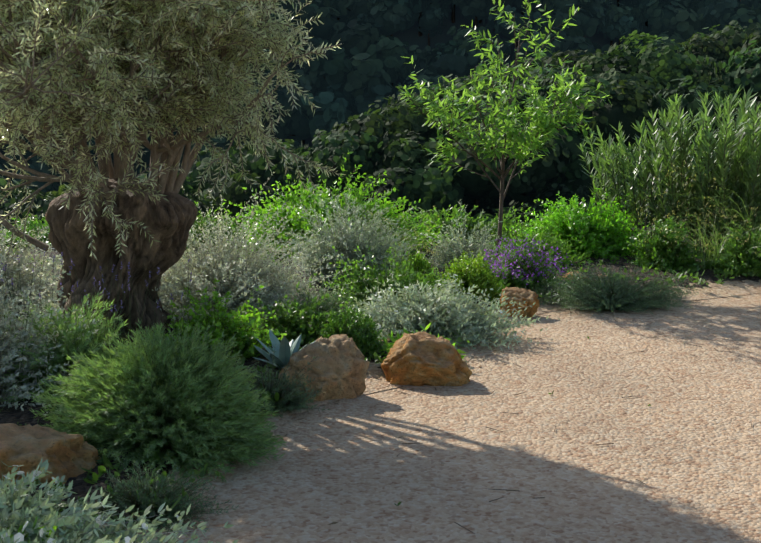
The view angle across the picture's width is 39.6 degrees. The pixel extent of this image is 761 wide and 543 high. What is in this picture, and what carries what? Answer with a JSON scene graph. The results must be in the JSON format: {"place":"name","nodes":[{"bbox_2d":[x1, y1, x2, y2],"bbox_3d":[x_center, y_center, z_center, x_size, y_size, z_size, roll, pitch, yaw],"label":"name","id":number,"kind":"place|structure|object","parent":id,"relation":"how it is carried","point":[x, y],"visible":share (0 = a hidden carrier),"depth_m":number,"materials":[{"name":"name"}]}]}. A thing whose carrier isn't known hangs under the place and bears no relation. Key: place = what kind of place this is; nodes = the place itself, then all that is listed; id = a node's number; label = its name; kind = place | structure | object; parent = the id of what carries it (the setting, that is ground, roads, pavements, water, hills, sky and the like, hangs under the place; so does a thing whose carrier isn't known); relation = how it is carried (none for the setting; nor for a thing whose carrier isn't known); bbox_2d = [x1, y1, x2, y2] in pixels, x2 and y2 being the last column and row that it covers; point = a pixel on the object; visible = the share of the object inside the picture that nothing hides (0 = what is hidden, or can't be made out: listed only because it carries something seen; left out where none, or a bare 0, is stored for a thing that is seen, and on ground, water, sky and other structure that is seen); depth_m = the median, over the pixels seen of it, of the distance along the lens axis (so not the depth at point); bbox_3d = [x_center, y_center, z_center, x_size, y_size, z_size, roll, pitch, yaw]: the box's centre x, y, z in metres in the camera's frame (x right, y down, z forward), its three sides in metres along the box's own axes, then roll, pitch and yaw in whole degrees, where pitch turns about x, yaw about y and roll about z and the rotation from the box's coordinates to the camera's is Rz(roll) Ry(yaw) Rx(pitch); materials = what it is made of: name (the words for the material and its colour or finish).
{"place":"outdoors","nodes":[
{"label":"outdoors","id":0,"kind":"place"},
{"bbox_2d":[1,248,191,312],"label":"lavender spikes","id":1,"kind":"object","parent":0,"point":[71,268],"visible":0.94,"depth_m":5.48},
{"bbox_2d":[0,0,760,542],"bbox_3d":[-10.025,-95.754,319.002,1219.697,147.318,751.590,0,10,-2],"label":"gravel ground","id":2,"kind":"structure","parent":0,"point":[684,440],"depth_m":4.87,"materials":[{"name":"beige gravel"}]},
{"bbox_2d":[0,214,50,247],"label":"shrub","id":3,"kind":"object","parent":2,"relation":"on","point":[36,223],"depth_m":10.29,"materials":[{"name":"green plant"}]},
{"bbox_2d":[0,190,63,313],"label":"shrub","id":4,"kind":"object","parent":2,"relation":"on","point":[26,279],"depth_m":7.50,"materials":[{"name":"plant"}]},
{"bbox_2d":[7,515,57,542],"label":"leaves","id":5,"kind":"object","parent":2,"relation":"on","point":[34,524],"depth_m":3.50,"materials":[{"name":"green plant"}]},
{"bbox_2d":[0,248,105,415],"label":"shrub","id":6,"kind":"object","parent":2,"relation":"on","point":[5,322],"depth_m":5.25,"materials":[{"name":"grey plant"}]},
{"bbox_2d":[0,290,133,405],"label":"shrub","id":7,"kind":"object","parent":2,"relation":"on","point":[66,350],"depth_m":5.37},
{"bbox_2d":[0,249,191,370],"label":"lavender stems","id":8,"kind":"object","parent":7,"relation":"on","point":[103,303],"visible":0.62,"depth_m":5.45,"materials":[{"name":"plant"}]},
{"bbox_2d":[1,260,201,334],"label":"shrub","id":9,"kind":"object","parent":2,"relation":"on","point":[57,304],"depth_m":6.81,"materials":[{"name":"plant"}]},
{"bbox_2d":[0,459,237,542],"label":"shrub","id":10,"kind":"object","parent":2,"relation":"on","point":[67,527],"depth_m":3.57,"materials":[{"name":"green plant"}]},
{"bbox_2d":[30,319,286,483],"bbox_3d":[-1.014,0.528,4.785,1.143,0.619,1.062,0,10,-2],"label":"shrub","id":11,"kind":"object","parent":2,"relation":"on","point":[160,430],"depth_m":4.59,"materials":[{"name":"green plant"}]},
{"bbox_2d":[0,0,343,336],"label":"olive tree","id":12,"kind":"object","parent":2,"relation":"on","point":[171,15],"depth_m":5.68,"materials":[{"name":"green plant"}]},
{"bbox_2d":[144,278,286,362],"bbox_3d":[-0.968,0.308,6.174,0.854,0.535,0.653,0,10,-2],"label":"shrub","id":13,"kind":"object","parent":2,"relation":"on","point":[231,329],"depth_m":6.11,"materials":[{"name":"green plant"}]},
{"bbox_2d":[186,201,265,251],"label":"shrub","id":14,"kind":"object","parent":2,"relation":"on","point":[209,226],"depth_m":10.17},
{"bbox_2d":[156,172,376,328],"bbox_3d":[-1.172,-0.149,7.202,2.074,1.080,1.439,4,11,22],"label":"shrub","id":15,"kind":"object","parent":2,"relation":"on","point":[224,286],"depth_m":7.01,"materials":[{"name":"plant"}]},
{"bbox_2d":[233,273,346,345],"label":"shrub","id":16,"kind":"object","parent":2,"relation":"on","point":[295,320],"depth_m":6.51,"materials":[{"name":"green plant"}]},
{"bbox_2d":[275,272,365,322],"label":"shrub","id":17,"kind":"object","parent":2,"relation":"on","point":[322,306],"depth_m":7.04,"materials":[{"name":"green plant"}]},
{"bbox_2d":[214,150,467,262],"bbox_3d":[-0.487,-0.592,9.741,2.568,1.082,1.543,3,11,18],"label":"green shrub","id":18,"kind":"object","parent":2,"relation":"on","point":[299,224],"depth_m":9.70,"materials":[{"name":"green plant"}]},
{"bbox_2d":[315,305,383,358],"bbox_3d":[-0.180,0.409,6.350,0.483,0.422,0.456,0,10,-2],"label":"box","id":19,"kind":"object","parent":2,"relation":"on","point":[364,341],"depth_m":6.28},
{"bbox_2d":[275,187,436,286],"bbox_3d":[-0.274,-0.234,8.313,1.149,0.861,0.996,-6,12,-33],"label":"shrub","id":20,"kind":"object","parent":2,"relation":"on","point":[338,236],"depth_m":8.22,"materials":[{"name":"plant"}]},
{"bbox_2d":[0,228,760,542],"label":"bed soil","id":21,"kind":"structure","parent":2,"relation":"on","point":[375,380],"depth_m":6.41,"materials":[{"name":"brown soil"}]},
{"bbox_2d":[0,423,100,483],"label":"rock","id":22,"kind":"object","parent":21,"relation":"on","point":[28,447],"visible":0.56,"depth_m":4.28,"materials":[{"name":"brown stone"}]},
{"bbox_2d":[62,454,239,535],"bbox_3d":[-0.896,0.831,4.074,0.725,0.265,0.522,0,10,-2],"label":"rosemary","id":23,"kind":"object","parent":21,"relation":"on","point":[170,514],"depth_m":4.02,"materials":[{"name":"green plant"}]},
{"bbox_2d":[239,344,328,417],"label":"shrub","id":24,"kind":"object","parent":21,"relation":"on","point":[282,406],"depth_m":5.36,"materials":[{"name":"green plant"}]},
{"bbox_2d":[253,329,314,369],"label":"agave","id":25,"kind":"object","parent":21,"relation":"on","point":[285,349],"visible":0.69,"depth_m":5.96,"materials":[{"name":"green plant"}]},
{"bbox_2d":[278,334,369,401],"bbox_3d":[-0.322,0.647,5.668,0.456,0.569,0.300,-8,13,-37],"label":"rock","id":26,"kind":"object","parent":21,"relation":"on","point":[340,367],"visible":0.58,"depth_m":5.60,"materials":[{"name":"brown stone"}]},
{"bbox_2d":[0,231,760,517],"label":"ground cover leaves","id":27,"kind":"object","parent":21,"relation":"on","point":[94,477],"visible":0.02,"depth_m":5.83,"materials":[{"name":"green plant"}]},
{"bbox_2d":[332,211,450,269],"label":"grass","id":28,"kind":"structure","parent":21,"relation":"on","point":[412,240],"depth_m":8.95,"materials":[{"name":"plant"}]},
{"bbox_2d":[376,323,467,362],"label":"herb leaves","id":29,"kind":"object","parent":21,"relation":"on","point":[384,347],"visible":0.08,"depth_m":6.29,"materials":[{"name":"green plant"}]},
{"bbox_2d":[381,332,471,385],"bbox_3d":[0.259,0.554,5.983,0.520,0.405,0.345,9,13,2],"label":"rock","id":30,"kind":"object","parent":21,"relation":"on","point":[420,358],"visible":0.65,"depth_m":5.87,"materials":[{"name":"brown stone"}]},
{"bbox_2d":[499,287,538,316],"bbox_3d":[0.986,0.294,7.639,0.288,0.340,0.212,5,12,-14],"label":"rock","id":31,"kind":"object","parent":21,"relation":"on","point":[521,295],"visible":0.58,"depth_m":7.57,"materials":[{"name":"brown stone"}]},
{"bbox_2d":[562,271,588,278],"bbox_3d":[1.588,0.127,8.689,0.298,0.257,0.191,7,10,-3],"label":"rock","id":32,"kind":"object","parent":21,"relation":"on","point":[572,274],"visible":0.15,"depth_m":8.67,"materials":[{"name":"beige stone"}]},
{"bbox_2d":[525,259,707,313],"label":"shrub","id":33,"kind":"object","parent":21,"relation":"on","point":[610,301],"depth_m":7.84,"materials":[{"name":"plant"}]},
{"bbox_2d":[632,147,760,248],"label":"grass","id":34,"kind":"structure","parent":21,"relation":"on","point":[755,229],"depth_m":9.41,"materials":[{"name":"plant"}]},
{"bbox_2d":[647,202,760,270],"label":"grass","id":35,"kind":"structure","parent":21,"relation":"on","point":[716,254],"depth_m":9.10,"materials":[{"name":"plant"}]},
{"bbox_2d":[0,0,760,189],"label":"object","id":36,"kind":"object","parent":2,"relation":"on","point":[324,31],"visible":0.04,"depth_m":204.18,"materials":[{"name":"green plant"}]},
{"bbox_2d":[0,19,760,230],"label":"ridge forest","id":37,"kind":"object","parent":2,"relation":"on","point":[362,136],"depth_m":80.70,"materials":[{"name":"green plant"}]},
{"bbox_2d":[0,0,760,197],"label":"mountain forest","id":38,"kind":"object","parent":2,"relation":"on","point":[691,17],"materials":[{"name":"green plant"}]},
{"bbox_2d":[9,32,760,227],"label":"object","id":39,"kind":"object","parent":2,"relation":"on","point":[472,185],"visible":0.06,"depth_m":78.40,"materials":[{"name":"green plant"}]},
{"bbox_2d":[312,242,470,311],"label":"shrub","id":40,"kind":"object","parent":2,"relation":"on","point":[370,284],"depth_m":7.57,"materials":[{"name":"green plant"}]},
{"bbox_2d":[394,249,434,282],"bbox_3d":[0.281,0.030,8.487,0.396,0.428,0.393,0,10,-2],"label":"box","id":41,"kind":"object","parent":2,"relation":"on","point":[419,257],"depth_m":8.43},
{"bbox_2d":[326,272,559,350],"bbox_3d":[0.417,0.227,7.032,1.547,0.436,1.270,0,10,-2],"label":"shrub","id":42,"kind":"object","parent":2,"relation":"on","point":[411,323],"depth_m":6.79,"materials":[{"name":"green plant"}]},
{"bbox_2d":[401,201,524,270],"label":"shrub","id":43,"kind":"object","parent":2,"relation":"on","point":[456,251],"depth_m":9.01,"materials":[{"name":"green plant"}]},
{"bbox_2d":[391,200,540,244],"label":"shrub","id":44,"kind":"object","parent":2,"relation":"on","point":[455,215],"depth_m":10.52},
{"bbox_2d":[436,250,502,304],"bbox_3d":[0.652,0.089,8.002,0.555,0.509,0.593,0,10,-2],"label":"box","id":45,"kind":"object","parent":2,"relation":"on","point":[469,266],"depth_m":7.90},
{"bbox_2d":[246,299,744,524],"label":"dry leaves","id":46,"kind":"object","parent":2,"relation":"on","point":[436,395],"visible":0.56,"depth_m":5.71,"materials":[{"name":"brown plant"}]},
{"bbox_2d":[398,0,611,258],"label":"almond tree","id":47,"kind":"object","parent":2,"relation":"on","point":[542,123],"depth_m":8.76,"materials":[{"name":"green plant"}]},
{"bbox_2d":[483,235,572,293],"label":"flowering shrub","id":48,"kind":"object","parent":2,"relation":"on","point":[518,282],"depth_m":8.26,"materials":[{"name":"purple plant"}]},
{"bbox_2d":[488,216,598,267],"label":"flowering shrub","id":49,"kind":"object","parent":2,"relation":"on","point":[551,240],"depth_m":9.23,"materials":[{"name":"green plant"}]},
{"bbox_2d":[494,188,650,262],"bbox_3d":[1.772,-0.430,9.872,1.550,0.715,1.222,0,10,-2],"label":"green shrub","id":50,"kind":"object","parent":2,"relation":"on","point":[590,232],"depth_m":9.70,"materials":[{"name":"green plant"}]},
{"bbox_2d":[396,300,754,533],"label":"gravel twigs","id":51,"kind":"object","parent":2,"relation":"on","point":[554,431],"visible":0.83,"depth_m":5.08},
{"bbox_2d":[510,197,650,240],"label":"shrub","id":52,"kind":"object","parent":2,"relation":"on","point":[583,204],"depth_m":10.87,"materials":[{"name":"green plant"}]},
{"bbox_2d":[576,113,704,239],"bbox_3d":[2.588,-0.911,10.620,1.450,1.399,1.266,0,10,-2],"label":"oleander","id":53,"kind":"object","parent":2,"relation":"on","point":[612,154],"depth_m":10.40,"materials":[{"name":"green plant"}]},
{"bbox_2d":[622,213,703,271],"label":"shrub","id":54,"kind":"object","parent":2,"relation":"on","point":[664,256],"depth_m":9.12,"materials":[{"name":"green plant"}]},
{"bbox_2d":[622,85,760,255],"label":"oleander","id":55,"kind":"object","parent":2,"relation":"on","point":[705,135],"depth_m":9.72,"materials":[{"name":"green plant"}]},
{"bbox_2d":[674,201,757,238],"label":"shrub","id":56,"kind":"object","parent":2,"relation":"on","point":[711,230],"depth_m":10.87,"materials":[{"name":"plant"}]},
{"bbox_2d":[705,218,760,277],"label":"shrub","id":57,"kind":"object","parent":2,"relation":"on","point":[742,254],"depth_m":8.96,"materials":[{"name":"green plant"}]},
{"bbox_2d":[734,93,760,199],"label":"oleander","id":58,"kind":"object","parent":2,"relation":"on","point":[759,119],"depth_m":10.12,"materials":[{"name":"green plant"}]},
{"bbox_2d":[317,206,461,260],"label":"grass heads","id":59,"kind":"object","parent":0,"point":[415,239],"depth_m":8.90,"materials":[{"name":"plant"}]},
{"bbox_2d":[634,202,751,256],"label":"grass heads","id":60,"kind":"object","parent":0,"point":[698,230],"depth_m":8.94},
{"bbox_2d":[642,160,760,252],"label":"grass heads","id":61,"kind":"object","parent":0,"point":[687,193],"depth_m":9.46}
]}

